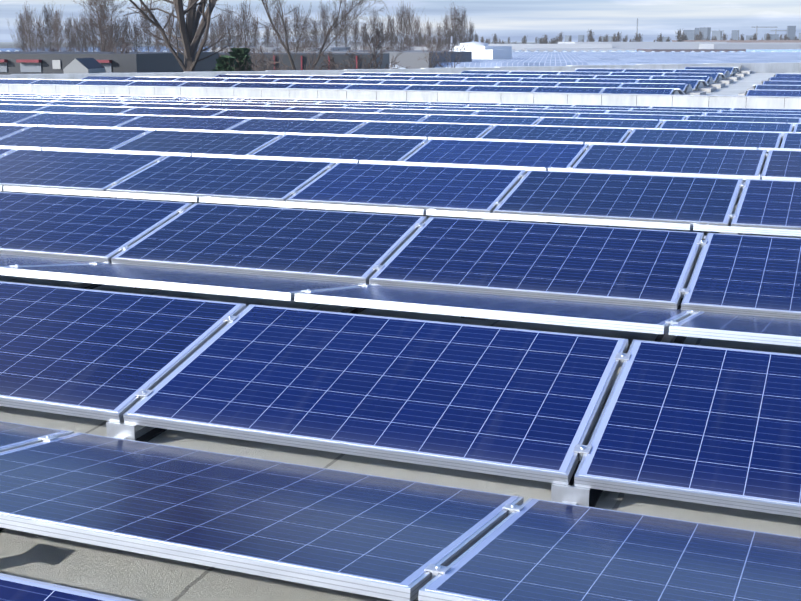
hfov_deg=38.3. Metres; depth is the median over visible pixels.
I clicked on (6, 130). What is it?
panel
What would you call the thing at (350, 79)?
panel
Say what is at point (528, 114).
panel
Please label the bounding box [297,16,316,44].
poplar
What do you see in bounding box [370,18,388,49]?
poplar
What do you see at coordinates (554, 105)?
panel
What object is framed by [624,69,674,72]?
panel
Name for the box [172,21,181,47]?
poplar
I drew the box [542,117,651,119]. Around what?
panel
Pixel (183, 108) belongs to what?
panel
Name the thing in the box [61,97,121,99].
panel
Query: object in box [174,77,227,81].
panel
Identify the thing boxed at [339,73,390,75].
panel
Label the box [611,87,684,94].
panel
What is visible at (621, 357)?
clamp
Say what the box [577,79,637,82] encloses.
panel
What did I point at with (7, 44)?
ground
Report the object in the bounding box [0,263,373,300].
panel
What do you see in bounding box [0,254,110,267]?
panel
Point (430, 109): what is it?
panel
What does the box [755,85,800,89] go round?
panel
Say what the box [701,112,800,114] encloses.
panel
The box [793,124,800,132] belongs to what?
panel
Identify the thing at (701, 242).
clamp
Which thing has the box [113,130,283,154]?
panel
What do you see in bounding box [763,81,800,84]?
panel
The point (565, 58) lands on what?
greenhouse
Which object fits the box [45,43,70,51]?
bare tree
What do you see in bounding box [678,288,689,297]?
clamp
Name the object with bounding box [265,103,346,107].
panel
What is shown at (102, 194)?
panel
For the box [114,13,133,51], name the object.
poplar
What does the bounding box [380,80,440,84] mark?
panel
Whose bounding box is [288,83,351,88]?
panel
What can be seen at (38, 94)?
panel
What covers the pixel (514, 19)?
sky
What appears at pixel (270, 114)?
panel
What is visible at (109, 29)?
poplar
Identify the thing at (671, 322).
clamp
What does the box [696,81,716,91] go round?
end plate
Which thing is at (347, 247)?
panel
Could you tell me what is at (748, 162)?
panel
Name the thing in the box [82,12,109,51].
poplar
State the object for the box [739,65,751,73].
end plate
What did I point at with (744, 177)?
panel
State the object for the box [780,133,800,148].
panel
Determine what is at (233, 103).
panel
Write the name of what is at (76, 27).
poplar
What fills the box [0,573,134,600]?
panel
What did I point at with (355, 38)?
poplar
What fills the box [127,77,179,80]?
panel
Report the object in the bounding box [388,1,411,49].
poplar
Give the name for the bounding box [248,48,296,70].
bare tree
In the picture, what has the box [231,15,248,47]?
poplar
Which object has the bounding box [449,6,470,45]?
poplar
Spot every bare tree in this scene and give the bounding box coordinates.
[19,33,67,51]
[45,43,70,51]
[66,0,169,51]
[95,37,134,51]
[109,37,138,53]
[123,0,238,71]
[158,34,182,51]
[197,38,218,51]
[211,35,251,59]
[218,58,254,70]
[230,0,387,69]
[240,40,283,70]
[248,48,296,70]
[274,40,302,52]
[291,36,314,50]
[299,42,325,52]
[301,57,344,69]
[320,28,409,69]
[336,47,392,69]
[383,38,411,51]
[388,38,410,50]
[390,56,400,68]
[417,40,448,67]
[426,38,443,50]
[429,41,467,67]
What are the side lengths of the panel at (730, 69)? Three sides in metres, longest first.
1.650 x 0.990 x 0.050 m
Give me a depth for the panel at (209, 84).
31.56 m
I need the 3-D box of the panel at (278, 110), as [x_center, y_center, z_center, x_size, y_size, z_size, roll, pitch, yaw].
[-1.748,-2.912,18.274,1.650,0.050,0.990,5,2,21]
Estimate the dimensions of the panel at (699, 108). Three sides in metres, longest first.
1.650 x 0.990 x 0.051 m
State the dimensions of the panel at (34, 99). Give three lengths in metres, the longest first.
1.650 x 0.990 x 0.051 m
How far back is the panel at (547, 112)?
18.59 m
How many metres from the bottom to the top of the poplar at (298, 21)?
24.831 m
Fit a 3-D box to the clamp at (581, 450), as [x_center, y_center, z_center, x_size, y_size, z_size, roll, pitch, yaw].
[0.591,0.493,3.744,0.052,0.042,0.045,5,26,21]
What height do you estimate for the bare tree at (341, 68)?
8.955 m
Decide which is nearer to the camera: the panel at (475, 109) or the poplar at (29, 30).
the panel at (475, 109)
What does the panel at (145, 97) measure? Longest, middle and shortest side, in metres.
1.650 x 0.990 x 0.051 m
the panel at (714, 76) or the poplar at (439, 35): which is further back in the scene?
the poplar at (439, 35)
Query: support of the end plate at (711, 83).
on the hall roof
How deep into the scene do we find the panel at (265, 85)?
30.95 m
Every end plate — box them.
[685,84,705,94]
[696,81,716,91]
[707,77,725,87]
[716,74,733,83]
[725,71,740,79]
[732,68,746,76]
[738,85,755,95]
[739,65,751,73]
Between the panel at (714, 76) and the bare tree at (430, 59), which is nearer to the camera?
the panel at (714, 76)
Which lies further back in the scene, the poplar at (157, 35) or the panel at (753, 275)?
the poplar at (157, 35)
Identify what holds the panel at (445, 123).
on the hall roof
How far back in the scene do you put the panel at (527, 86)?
28.87 m
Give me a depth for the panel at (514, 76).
35.47 m
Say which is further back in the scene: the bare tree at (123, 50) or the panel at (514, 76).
the bare tree at (123, 50)
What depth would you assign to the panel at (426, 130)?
13.96 m
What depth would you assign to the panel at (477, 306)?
5.12 m
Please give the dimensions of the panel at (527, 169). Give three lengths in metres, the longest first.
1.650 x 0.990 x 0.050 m
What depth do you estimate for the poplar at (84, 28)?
388.83 m
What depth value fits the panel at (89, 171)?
10.20 m
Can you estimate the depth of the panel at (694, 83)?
31.56 m
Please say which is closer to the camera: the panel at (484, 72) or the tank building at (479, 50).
the panel at (484, 72)
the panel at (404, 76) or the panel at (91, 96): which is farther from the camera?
the panel at (404, 76)
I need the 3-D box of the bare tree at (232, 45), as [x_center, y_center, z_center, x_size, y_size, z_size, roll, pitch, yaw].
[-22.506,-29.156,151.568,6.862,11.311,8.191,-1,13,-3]
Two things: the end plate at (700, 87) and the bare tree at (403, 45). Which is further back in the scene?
the bare tree at (403, 45)
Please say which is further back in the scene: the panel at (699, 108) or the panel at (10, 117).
the panel at (699, 108)
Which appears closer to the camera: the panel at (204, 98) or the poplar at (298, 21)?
the panel at (204, 98)
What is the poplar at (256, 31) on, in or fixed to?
on the ground
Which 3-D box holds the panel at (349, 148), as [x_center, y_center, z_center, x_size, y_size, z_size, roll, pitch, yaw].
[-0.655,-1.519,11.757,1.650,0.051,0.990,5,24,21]
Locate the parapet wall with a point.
(768, 102)
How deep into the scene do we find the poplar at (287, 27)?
440.38 m
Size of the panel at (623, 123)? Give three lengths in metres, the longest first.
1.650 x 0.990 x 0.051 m
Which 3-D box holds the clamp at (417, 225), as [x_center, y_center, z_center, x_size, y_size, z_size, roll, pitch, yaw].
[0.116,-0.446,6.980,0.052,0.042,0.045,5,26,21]
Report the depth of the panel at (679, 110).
21.98 m
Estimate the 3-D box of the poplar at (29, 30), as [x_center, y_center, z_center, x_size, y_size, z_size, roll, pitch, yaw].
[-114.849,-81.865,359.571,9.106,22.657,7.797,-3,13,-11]
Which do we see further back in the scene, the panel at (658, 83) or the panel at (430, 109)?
the panel at (658, 83)
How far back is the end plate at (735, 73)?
39.58 m
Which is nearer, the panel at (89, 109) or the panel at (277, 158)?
the panel at (277, 158)
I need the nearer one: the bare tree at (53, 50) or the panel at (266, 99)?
the panel at (266, 99)
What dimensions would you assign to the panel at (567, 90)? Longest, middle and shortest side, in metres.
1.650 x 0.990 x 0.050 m
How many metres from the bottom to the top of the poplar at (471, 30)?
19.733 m
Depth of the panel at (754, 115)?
19.28 m
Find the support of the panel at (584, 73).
on the hall roof
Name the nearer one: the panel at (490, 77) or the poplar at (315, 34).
the panel at (490, 77)
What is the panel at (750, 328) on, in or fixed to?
on the hall roof
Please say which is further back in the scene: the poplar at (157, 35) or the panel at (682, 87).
the poplar at (157, 35)
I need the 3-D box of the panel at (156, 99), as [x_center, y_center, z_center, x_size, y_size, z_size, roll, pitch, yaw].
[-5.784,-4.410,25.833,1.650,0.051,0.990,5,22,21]
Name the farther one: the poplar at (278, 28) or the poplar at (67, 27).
the poplar at (278, 28)
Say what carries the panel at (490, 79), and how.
on the hall roof
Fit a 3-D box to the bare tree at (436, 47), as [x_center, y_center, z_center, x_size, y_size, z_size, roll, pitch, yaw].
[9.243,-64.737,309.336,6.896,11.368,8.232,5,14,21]
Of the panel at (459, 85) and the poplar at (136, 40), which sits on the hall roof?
the panel at (459, 85)
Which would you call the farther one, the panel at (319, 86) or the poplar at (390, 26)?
the poplar at (390, 26)
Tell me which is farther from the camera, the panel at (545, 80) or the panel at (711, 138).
the panel at (545, 80)
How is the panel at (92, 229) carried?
on the hall roof
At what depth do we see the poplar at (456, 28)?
481.55 m
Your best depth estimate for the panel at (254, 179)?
9.60 m
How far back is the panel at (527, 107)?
23.16 m
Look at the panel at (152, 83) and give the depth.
32.17 m
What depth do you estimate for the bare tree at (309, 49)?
227.20 m
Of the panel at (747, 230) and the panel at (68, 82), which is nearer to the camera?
the panel at (747, 230)
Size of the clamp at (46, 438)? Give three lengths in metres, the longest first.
0.052 x 0.045 x 0.042 m
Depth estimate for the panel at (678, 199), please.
8.41 m
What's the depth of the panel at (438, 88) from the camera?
29.18 m
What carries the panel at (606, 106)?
on the hall roof
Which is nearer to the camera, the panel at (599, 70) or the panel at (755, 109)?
the panel at (755, 109)
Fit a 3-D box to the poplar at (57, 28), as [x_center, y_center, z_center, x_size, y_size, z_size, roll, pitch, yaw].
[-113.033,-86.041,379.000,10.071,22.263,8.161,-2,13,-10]
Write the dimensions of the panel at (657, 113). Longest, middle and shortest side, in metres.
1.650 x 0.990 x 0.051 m
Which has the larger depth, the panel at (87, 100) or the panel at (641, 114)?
the panel at (87, 100)
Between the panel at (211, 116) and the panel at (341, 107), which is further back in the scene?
the panel at (341, 107)
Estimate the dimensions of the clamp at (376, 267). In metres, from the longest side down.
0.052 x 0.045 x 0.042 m
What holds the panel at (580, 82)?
on the hall roof
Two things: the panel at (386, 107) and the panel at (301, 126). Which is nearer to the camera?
the panel at (301, 126)
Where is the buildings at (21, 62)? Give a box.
[0,50,471,74]
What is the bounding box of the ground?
[0,42,556,47]
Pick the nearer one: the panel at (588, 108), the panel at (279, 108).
the panel at (279, 108)
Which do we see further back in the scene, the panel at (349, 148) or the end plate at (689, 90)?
the end plate at (689, 90)
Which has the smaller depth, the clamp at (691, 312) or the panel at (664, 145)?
the clamp at (691, 312)
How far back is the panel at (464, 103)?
25.84 m
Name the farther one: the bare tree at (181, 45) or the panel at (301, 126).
the bare tree at (181, 45)
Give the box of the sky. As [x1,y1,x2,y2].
[0,0,800,41]
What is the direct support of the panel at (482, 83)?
on the hall roof
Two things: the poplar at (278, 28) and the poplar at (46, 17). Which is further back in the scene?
the poplar at (278, 28)
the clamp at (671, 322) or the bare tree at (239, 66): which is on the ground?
the bare tree at (239, 66)
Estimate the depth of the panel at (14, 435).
4.06 m
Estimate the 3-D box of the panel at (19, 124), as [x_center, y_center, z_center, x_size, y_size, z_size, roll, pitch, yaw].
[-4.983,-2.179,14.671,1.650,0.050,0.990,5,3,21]
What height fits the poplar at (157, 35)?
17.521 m
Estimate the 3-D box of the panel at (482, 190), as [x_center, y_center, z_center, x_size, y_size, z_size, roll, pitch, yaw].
[0.060,-0.889,9.078,1.650,0.050,0.990,5,25,21]
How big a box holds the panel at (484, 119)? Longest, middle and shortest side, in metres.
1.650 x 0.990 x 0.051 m
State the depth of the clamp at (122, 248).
6.99 m
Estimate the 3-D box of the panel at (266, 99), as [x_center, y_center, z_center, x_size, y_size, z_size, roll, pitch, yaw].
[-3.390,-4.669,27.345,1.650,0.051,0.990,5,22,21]
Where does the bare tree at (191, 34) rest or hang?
on the ground
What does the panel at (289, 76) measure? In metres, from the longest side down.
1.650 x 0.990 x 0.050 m
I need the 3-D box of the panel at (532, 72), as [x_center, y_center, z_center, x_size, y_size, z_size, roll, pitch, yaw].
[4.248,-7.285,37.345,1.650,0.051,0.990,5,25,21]
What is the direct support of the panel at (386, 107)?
on the hall roof
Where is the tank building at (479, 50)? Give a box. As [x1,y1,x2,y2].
[450,36,511,58]
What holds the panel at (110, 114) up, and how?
on the hall roof
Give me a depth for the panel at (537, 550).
2.93 m
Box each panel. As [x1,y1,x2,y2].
[0,79,37,83]
[0,97,57,100]
[0,100,54,104]
[0,104,48,111]
[0,111,58,112]
[0,112,40,123]
[0,123,37,125]
[0,125,31,138]
[0,126,151,149]
[0,146,42,149]
[0,149,15,156]
[0,149,166,191]
[0,192,192,262]
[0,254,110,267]
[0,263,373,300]
[0,281,245,421]
[0,421,73,451]
[0,432,523,600]
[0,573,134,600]
[3,95,60,97]
[4,186,198,201]
[11,94,63,95]
[14,113,140,126]
[30,80,86,84]
[32,105,133,113]
[38,125,156,130]
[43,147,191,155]
[46,101,129,106]
[54,105,138,107]
[55,99,125,101]
[59,112,158,115]
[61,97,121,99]
[64,95,118,96]
[77,80,135,85]
[80,76,131,79]
[101,80,130,80]
[106,155,335,201]
[111,203,426,283]
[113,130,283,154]
[117,116,249,130]
[119,96,175,98]
[119,98,184,100]
[120,100,194,103]
[120,108,225,115]
[121,103,208,108]
[123,304,627,484]
[126,81,185,85]
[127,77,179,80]
[139,107,228,109]
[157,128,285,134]
[159,115,266,118]
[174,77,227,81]
[174,97,235,99]
[180,82,238,86]
[183,99,250,101]
[192,102,269,105]
[192,153,359,162]
[199,197,426,214]
[201,105,292,110]
[212,110,324,118]
[213,74,264,77]
[222,78,277,82]
[227,118,366,133]
[229,109,319,111]
[233,83,294,87]
[234,98,297,100]
[249,100,319,103]
[250,134,428,160]
[261,75,311,78]
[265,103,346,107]
[267,118,382,121]
[272,79,330,82]
[286,107,382,112]
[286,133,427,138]
[286,162,525,212]
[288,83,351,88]
[294,285,694,333]
[296,99,360,101]
[306,83,337,83]
[308,76,362,78]
[313,112,428,121]
[318,102,391,105]
[326,79,384,83]
[327,107,385,108]
[335,79,365,79]
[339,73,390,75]
[340,112,428,114]
[343,105,428,108]
[346,84,410,89]
[349,122,493,138]
[359,76,412,79]
[360,160,547,172]
[361,101,429,103]
[369,217,703,308]
[374,84,407,84]
[377,109,477,114]
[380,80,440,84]
[383,121,506,125]
[388,73,438,76]
[389,103,467,106]
[390,76,419,76]
[403,139,588,167]
[405,85,472,90]
[410,77,466,80]
[415,109,474,110]
[418,498,800,600]
[420,115,541,124]
[426,210,692,229]
[427,107,515,110]
[428,102,499,104]
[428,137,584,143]
[429,114,527,116]
[436,74,489,76]
[437,81,498,85]
[443,85,476,85]
[459,71,510,73]
[464,77,521,80]
[467,105,547,108]
[468,86,536,91]
[474,77,506,77]
[474,111,578,117]
[479,125,631,142]
[488,74,541,77]
[493,170,742,225]
[495,82,559,86]
[499,103,573,106]
[503,111,579,113]
[508,71,559,74]
[509,124,643,129]
[511,86,543,86]
[515,109,607,112]
[520,78,578,81]
[533,87,603,92]
[534,71,564,71]
[535,117,662,128]
[540,75,595,78]
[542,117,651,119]
[544,86,609,88]
[546,107,631,110]
[548,168,760,182]
[556,82,621,87]
[558,72,610,74]
[564,82,596,82]
[573,105,650,108]
[573,144,766,175]
[574,69,624,71]
[574,339,800,517]
[575,113,686,119]
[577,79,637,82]
[585,142,757,149]
[591,113,694,115]
[594,75,651,78]
[596,75,639,75]
[601,88,673,93]
[607,111,704,115]
[610,72,663,75]
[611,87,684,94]
[620,83,687,91]
[622,83,686,89]
[623,129,782,147]
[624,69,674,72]
[631,108,719,112]
[636,72,668,72]
[636,79,698,89]
[644,79,707,85]
[646,128,792,144]
[650,106,731,109]
[651,76,709,82]
[659,120,793,131]
[663,73,718,81]
[663,120,776,122]
[669,311,800,346]
[674,70,726,74]
[681,233,800,318]
[684,67,733,74]
[685,116,800,122]
[693,224,800,236]
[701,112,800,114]
[704,113,800,117]
[720,110,800,113]
[724,116,784,117]
[731,179,800,229]
[733,108,800,111]
[746,90,800,96]
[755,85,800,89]
[759,148,800,158]
[761,150,800,177]
[762,176,800,180]
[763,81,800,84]
[769,77,800,80]
[775,74,800,77]
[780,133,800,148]
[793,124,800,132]
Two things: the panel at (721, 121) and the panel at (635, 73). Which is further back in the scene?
the panel at (635, 73)
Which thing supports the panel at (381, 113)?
on the hall roof
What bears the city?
on the ground
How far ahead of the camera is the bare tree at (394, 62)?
207.94 m
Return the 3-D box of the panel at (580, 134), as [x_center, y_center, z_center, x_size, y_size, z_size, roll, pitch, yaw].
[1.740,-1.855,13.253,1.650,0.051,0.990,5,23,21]
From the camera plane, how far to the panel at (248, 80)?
33.70 m
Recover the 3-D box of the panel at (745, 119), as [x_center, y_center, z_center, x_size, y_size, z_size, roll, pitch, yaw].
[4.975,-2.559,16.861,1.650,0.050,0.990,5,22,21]
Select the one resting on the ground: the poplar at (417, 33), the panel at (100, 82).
the poplar at (417, 33)
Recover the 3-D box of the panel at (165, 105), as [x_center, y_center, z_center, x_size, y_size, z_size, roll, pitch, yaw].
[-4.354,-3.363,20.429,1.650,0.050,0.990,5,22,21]
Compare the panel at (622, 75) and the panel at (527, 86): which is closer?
the panel at (527, 86)
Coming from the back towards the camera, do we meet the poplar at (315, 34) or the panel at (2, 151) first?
the poplar at (315, 34)
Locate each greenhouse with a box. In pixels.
[0,46,800,51]
[390,52,800,68]
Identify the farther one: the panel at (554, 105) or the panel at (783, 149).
the panel at (554, 105)
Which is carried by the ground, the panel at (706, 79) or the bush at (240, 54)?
the bush at (240, 54)
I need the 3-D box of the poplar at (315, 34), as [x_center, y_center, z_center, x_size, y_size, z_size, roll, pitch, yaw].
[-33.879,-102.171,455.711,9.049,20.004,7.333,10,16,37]
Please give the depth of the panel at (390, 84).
30.18 m
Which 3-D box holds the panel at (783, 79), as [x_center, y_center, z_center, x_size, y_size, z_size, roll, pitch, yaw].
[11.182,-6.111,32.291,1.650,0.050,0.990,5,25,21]
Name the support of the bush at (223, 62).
on the ground
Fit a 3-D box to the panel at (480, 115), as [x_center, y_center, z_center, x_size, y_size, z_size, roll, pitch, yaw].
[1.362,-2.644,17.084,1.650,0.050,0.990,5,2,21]
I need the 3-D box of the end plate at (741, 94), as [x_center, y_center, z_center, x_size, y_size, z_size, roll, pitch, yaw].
[8.769,-5.272,29.048,0.360,0.296,2.211,5,14,21]
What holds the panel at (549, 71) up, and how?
on the hall roof
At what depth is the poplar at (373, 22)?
485.19 m
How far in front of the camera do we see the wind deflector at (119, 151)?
10.84 m
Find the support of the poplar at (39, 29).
on the ground
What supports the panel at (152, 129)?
on the hall roof
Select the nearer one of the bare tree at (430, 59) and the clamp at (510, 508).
the clamp at (510, 508)
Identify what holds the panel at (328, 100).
on the hall roof
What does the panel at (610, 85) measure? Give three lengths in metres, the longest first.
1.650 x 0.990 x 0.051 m
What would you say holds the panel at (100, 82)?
on the hall roof
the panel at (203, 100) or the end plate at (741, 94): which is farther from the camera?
the end plate at (741, 94)
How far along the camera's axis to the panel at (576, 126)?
13.84 m
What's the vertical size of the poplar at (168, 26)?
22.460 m
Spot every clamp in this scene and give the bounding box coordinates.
[38,435,57,441]
[119,246,129,250]
[135,389,152,398]
[222,315,237,323]
[372,265,383,270]
[414,223,424,228]
[424,564,450,579]
[502,504,523,515]
[573,444,591,460]
[615,353,630,366]
[665,320,678,325]
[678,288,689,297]
[686,310,698,315]
[697,240,706,248]
[728,214,735,220]
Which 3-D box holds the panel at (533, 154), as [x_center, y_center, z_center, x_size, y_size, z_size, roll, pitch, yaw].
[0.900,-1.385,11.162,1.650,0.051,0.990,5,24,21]
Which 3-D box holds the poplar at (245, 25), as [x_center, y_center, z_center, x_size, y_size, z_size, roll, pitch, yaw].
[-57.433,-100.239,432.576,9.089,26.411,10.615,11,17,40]
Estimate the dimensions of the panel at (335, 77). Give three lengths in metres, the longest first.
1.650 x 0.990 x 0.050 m
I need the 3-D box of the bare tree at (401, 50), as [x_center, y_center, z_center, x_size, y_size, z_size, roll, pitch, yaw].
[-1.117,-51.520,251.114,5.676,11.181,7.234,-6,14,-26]
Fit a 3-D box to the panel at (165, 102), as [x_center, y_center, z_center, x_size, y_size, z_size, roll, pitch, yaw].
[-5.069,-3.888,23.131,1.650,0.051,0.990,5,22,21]
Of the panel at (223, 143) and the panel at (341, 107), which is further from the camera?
the panel at (341, 107)
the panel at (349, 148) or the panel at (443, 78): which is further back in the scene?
the panel at (443, 78)
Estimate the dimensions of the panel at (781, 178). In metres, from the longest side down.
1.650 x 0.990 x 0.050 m
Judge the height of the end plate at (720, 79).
0.295 m
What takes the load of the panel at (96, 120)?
on the hall roof
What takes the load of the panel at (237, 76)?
on the hall roof
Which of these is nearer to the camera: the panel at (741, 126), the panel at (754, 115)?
the panel at (741, 126)
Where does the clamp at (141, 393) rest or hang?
attached to the panel at (515, 403)
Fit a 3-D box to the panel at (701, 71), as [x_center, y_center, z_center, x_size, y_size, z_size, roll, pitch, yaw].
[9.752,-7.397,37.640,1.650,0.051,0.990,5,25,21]
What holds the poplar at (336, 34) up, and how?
on the ground
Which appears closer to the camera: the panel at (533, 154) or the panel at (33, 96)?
the panel at (533, 154)
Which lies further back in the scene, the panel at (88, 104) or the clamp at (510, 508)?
the panel at (88, 104)
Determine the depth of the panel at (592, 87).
28.26 m
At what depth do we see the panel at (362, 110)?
19.50 m
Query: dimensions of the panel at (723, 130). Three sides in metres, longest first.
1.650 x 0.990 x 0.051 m
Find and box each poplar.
[7,11,34,50]
[17,1,43,51]
[31,16,49,51]
[37,4,59,51]
[40,7,69,51]
[60,15,76,51]
[67,15,89,51]
[78,10,94,51]
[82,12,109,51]
[92,7,111,50]
[103,20,119,47]
[108,17,128,51]
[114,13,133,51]
[127,19,145,51]
[134,0,162,51]
[149,24,165,51]
[161,11,175,51]
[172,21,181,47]
[199,26,214,51]
[207,20,220,51]
[210,10,234,52]
[216,2,238,51]
[230,1,259,49]
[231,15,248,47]
[246,16,263,52]
[258,24,276,46]
[263,8,283,46]
[277,14,297,50]
[285,5,310,50]
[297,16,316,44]
[307,19,323,46]
[315,2,335,46]
[328,10,343,46]
[335,3,359,49]
[346,20,362,49]
[358,21,371,49]
[364,9,379,47]
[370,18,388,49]
[380,11,401,49]
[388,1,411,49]
[399,4,424,49]
[409,16,428,46]
[422,19,437,46]
[433,23,448,49]
[440,16,455,46]
[444,2,465,44]
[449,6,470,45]
[465,21,479,41]
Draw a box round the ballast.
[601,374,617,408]
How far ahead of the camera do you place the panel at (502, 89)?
28.59 m
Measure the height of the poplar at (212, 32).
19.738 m
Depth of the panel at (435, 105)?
23.79 m
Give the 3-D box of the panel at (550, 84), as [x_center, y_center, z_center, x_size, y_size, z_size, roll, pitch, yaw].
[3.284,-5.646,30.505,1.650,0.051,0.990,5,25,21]
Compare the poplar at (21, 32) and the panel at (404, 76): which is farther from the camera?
the poplar at (21, 32)
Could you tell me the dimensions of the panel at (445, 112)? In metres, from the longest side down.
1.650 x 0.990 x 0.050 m
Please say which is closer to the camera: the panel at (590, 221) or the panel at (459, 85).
the panel at (590, 221)
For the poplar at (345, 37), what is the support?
on the ground
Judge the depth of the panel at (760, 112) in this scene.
21.44 m
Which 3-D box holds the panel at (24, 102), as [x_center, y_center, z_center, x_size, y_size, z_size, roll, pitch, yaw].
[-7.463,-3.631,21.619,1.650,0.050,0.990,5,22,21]
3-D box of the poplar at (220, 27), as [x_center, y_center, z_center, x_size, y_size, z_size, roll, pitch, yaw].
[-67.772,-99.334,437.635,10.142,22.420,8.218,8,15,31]
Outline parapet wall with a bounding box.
[0,84,800,108]
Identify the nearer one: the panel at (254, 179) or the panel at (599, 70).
the panel at (254, 179)
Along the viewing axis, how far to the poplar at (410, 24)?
474.26 m
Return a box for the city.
[210,18,800,52]
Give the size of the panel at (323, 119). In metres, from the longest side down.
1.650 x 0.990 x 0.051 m
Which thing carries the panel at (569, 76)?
on the hall roof
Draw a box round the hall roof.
[0,62,800,600]
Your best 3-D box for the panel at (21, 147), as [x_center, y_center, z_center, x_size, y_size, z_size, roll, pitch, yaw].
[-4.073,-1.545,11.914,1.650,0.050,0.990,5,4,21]
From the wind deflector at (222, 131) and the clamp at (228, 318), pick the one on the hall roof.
the wind deflector at (222, 131)
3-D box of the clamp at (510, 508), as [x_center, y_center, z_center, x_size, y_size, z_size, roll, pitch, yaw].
[0.332,0.624,3.403,0.052,0.042,0.045,5,5,21]
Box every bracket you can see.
[106,421,135,439]
[551,483,589,506]
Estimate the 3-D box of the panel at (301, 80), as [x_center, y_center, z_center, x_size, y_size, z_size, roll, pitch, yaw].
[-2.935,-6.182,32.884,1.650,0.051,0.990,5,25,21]
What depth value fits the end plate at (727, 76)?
37.57 m
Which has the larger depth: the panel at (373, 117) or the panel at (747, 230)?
the panel at (373, 117)
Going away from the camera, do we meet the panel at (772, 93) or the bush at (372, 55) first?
the panel at (772, 93)
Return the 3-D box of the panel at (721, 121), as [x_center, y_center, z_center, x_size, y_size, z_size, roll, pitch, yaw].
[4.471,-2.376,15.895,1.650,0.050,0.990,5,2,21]
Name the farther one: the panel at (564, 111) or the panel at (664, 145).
the panel at (564, 111)
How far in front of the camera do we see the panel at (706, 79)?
33.71 m
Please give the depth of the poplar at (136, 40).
413.85 m
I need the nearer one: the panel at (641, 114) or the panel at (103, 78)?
the panel at (641, 114)
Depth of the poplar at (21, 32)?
365.21 m
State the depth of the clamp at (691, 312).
5.38 m
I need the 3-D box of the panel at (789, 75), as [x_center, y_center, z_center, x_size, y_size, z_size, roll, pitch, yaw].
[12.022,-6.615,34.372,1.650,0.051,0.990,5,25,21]
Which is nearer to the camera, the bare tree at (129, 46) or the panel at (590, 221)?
the panel at (590, 221)
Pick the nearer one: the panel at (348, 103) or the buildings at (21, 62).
the panel at (348, 103)
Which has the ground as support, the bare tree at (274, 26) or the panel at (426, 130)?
the bare tree at (274, 26)
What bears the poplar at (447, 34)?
on the ground
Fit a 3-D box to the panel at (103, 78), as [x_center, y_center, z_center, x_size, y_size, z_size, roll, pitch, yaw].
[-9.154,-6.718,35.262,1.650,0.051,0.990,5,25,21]
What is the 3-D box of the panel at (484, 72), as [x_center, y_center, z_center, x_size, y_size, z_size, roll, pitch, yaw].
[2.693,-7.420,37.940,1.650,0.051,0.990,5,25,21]
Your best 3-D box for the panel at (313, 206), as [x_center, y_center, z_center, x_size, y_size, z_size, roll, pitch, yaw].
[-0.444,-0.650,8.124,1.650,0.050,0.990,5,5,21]
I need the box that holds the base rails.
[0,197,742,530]
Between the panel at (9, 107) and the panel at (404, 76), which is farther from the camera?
the panel at (404, 76)
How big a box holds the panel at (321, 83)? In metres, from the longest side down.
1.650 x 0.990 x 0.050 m
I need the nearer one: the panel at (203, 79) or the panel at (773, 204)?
the panel at (773, 204)
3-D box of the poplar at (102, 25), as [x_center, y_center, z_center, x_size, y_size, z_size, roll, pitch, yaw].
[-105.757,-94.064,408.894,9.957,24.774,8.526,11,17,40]
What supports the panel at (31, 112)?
on the hall roof
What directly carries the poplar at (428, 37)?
on the ground
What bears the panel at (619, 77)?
on the hall roof
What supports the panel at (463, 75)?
on the hall roof
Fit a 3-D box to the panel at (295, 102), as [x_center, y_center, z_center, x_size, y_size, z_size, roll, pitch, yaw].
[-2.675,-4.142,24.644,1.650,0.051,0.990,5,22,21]
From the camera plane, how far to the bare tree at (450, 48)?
202.12 m
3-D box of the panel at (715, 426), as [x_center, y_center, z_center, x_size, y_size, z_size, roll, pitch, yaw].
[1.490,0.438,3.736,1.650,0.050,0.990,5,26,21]
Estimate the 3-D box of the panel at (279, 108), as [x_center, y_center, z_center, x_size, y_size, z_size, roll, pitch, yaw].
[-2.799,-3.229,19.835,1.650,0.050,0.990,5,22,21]
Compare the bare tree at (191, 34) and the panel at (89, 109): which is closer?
the panel at (89, 109)
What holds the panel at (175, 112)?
on the hall roof
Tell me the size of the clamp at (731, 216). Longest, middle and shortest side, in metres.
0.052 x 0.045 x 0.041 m
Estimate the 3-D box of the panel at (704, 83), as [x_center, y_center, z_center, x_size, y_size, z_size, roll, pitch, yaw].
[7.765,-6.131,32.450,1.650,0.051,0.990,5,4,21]

